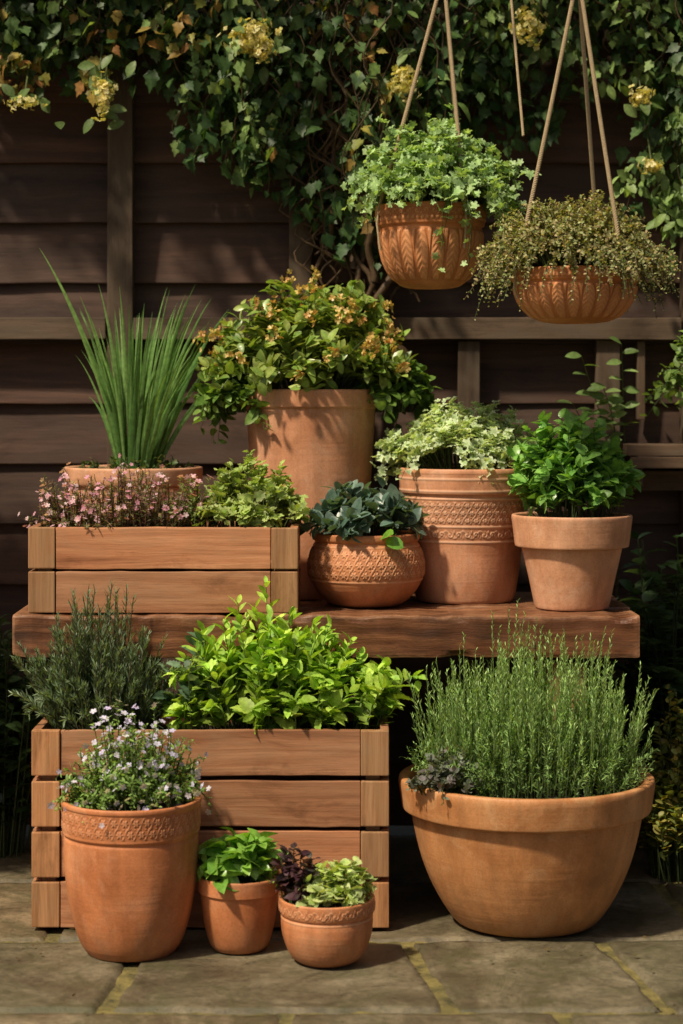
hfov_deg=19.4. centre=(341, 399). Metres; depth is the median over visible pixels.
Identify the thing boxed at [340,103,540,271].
trailing geranium plant
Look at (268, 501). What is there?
geranium plant
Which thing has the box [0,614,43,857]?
shade shrub
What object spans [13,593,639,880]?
wooden bench
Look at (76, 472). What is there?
grass planter pot
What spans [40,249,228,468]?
ornamental grass plant
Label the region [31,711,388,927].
wooden planter crate
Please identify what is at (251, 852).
basil plant
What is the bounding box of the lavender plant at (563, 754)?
[401,602,658,798]
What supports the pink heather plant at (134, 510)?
on the wooden planter crate at (207, 569)
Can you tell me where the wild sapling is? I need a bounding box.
[556,336,639,760]
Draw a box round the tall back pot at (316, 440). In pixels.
[246,389,375,599]
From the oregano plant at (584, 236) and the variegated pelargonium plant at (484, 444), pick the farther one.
the variegated pelargonium plant at (484, 444)
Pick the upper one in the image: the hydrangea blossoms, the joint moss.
the hydrangea blossoms
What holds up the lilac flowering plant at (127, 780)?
in the tall terracotta pot at (130, 877)
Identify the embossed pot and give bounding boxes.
[307,529,424,607]
[399,465,527,603]
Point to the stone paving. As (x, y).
(388, 982)
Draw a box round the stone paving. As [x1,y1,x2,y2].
[0,835,682,1023]
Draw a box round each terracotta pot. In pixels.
[60,790,201,961]
[197,870,280,954]
[278,892,375,967]
[511,511,632,610]
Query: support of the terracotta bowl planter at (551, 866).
on the stone paving
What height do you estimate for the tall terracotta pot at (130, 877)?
0.309 m
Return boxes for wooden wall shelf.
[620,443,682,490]
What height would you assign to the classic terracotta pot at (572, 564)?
0.213 m
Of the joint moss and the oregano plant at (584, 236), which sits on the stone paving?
the joint moss
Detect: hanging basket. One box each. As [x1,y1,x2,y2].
[375,0,486,288]
[510,0,640,323]
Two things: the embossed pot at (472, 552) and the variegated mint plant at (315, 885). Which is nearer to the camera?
the variegated mint plant at (315, 885)
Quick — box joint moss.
[0,834,682,1023]
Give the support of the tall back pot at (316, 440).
on the wooden bench
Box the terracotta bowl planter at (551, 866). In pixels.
[398,761,654,937]
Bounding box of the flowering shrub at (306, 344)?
[192,265,445,443]
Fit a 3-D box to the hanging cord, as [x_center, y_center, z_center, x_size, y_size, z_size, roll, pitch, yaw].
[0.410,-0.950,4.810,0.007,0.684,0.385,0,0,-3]
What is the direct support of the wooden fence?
on the stone paving
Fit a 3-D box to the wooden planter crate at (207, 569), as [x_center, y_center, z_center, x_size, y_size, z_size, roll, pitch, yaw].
[-0.395,0.377,4.547,0.597,0.192,0.259,0,0,0]
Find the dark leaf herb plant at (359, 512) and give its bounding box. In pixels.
[289,476,429,549]
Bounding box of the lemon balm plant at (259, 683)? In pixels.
[152,576,426,735]
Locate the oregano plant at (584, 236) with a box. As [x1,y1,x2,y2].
[464,189,680,319]
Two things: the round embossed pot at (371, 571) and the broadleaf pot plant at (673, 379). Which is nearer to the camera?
the round embossed pot at (371, 571)
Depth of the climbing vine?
4.96 m
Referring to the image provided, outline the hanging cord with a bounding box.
[510,0,524,136]
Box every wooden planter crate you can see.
[28,520,299,613]
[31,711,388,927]
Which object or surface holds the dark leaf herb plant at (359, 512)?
in the round embossed pot at (371, 571)
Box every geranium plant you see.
[165,449,310,527]
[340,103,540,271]
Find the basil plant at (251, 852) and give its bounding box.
[196,827,287,893]
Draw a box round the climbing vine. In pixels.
[0,0,682,754]
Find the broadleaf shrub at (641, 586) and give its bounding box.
[606,530,682,851]
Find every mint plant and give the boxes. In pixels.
[269,842,377,907]
[506,408,644,517]
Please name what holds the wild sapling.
on the stone paving
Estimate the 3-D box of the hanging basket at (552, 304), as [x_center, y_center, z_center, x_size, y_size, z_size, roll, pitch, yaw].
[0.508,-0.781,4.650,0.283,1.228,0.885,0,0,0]
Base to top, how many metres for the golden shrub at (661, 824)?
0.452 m
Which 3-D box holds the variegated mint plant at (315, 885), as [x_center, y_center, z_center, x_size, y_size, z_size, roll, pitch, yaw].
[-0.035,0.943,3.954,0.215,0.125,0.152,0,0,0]
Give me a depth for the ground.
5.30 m
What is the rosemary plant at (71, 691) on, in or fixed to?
on the wooden planter crate at (308, 788)
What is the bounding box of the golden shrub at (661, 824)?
[638,684,682,883]
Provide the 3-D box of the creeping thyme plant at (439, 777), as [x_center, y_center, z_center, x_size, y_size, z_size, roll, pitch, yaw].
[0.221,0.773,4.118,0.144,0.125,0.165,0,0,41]
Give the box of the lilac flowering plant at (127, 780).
[47,699,211,828]
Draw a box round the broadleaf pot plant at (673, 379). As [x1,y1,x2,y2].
[640,330,682,415]
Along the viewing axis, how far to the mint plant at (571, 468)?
4.51 m
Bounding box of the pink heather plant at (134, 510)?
[18,453,216,529]
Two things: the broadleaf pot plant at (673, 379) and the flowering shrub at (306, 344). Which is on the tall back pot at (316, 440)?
the flowering shrub at (306, 344)
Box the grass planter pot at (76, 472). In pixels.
[64,465,202,520]
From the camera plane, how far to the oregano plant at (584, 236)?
4.26 m
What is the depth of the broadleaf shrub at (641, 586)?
4.88 m
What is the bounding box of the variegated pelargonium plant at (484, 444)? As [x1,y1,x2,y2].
[370,396,542,484]
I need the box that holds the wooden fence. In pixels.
[0,0,682,825]
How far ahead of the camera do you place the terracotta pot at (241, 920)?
3.99 m
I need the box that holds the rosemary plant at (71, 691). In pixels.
[8,580,181,729]
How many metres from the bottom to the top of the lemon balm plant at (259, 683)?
0.359 m
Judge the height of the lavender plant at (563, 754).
0.406 m
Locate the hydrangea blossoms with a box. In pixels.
[1,0,669,192]
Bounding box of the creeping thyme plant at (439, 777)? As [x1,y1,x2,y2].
[405,745,486,805]
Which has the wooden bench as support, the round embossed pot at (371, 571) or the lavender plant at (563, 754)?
the round embossed pot at (371, 571)
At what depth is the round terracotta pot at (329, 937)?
3.89 m

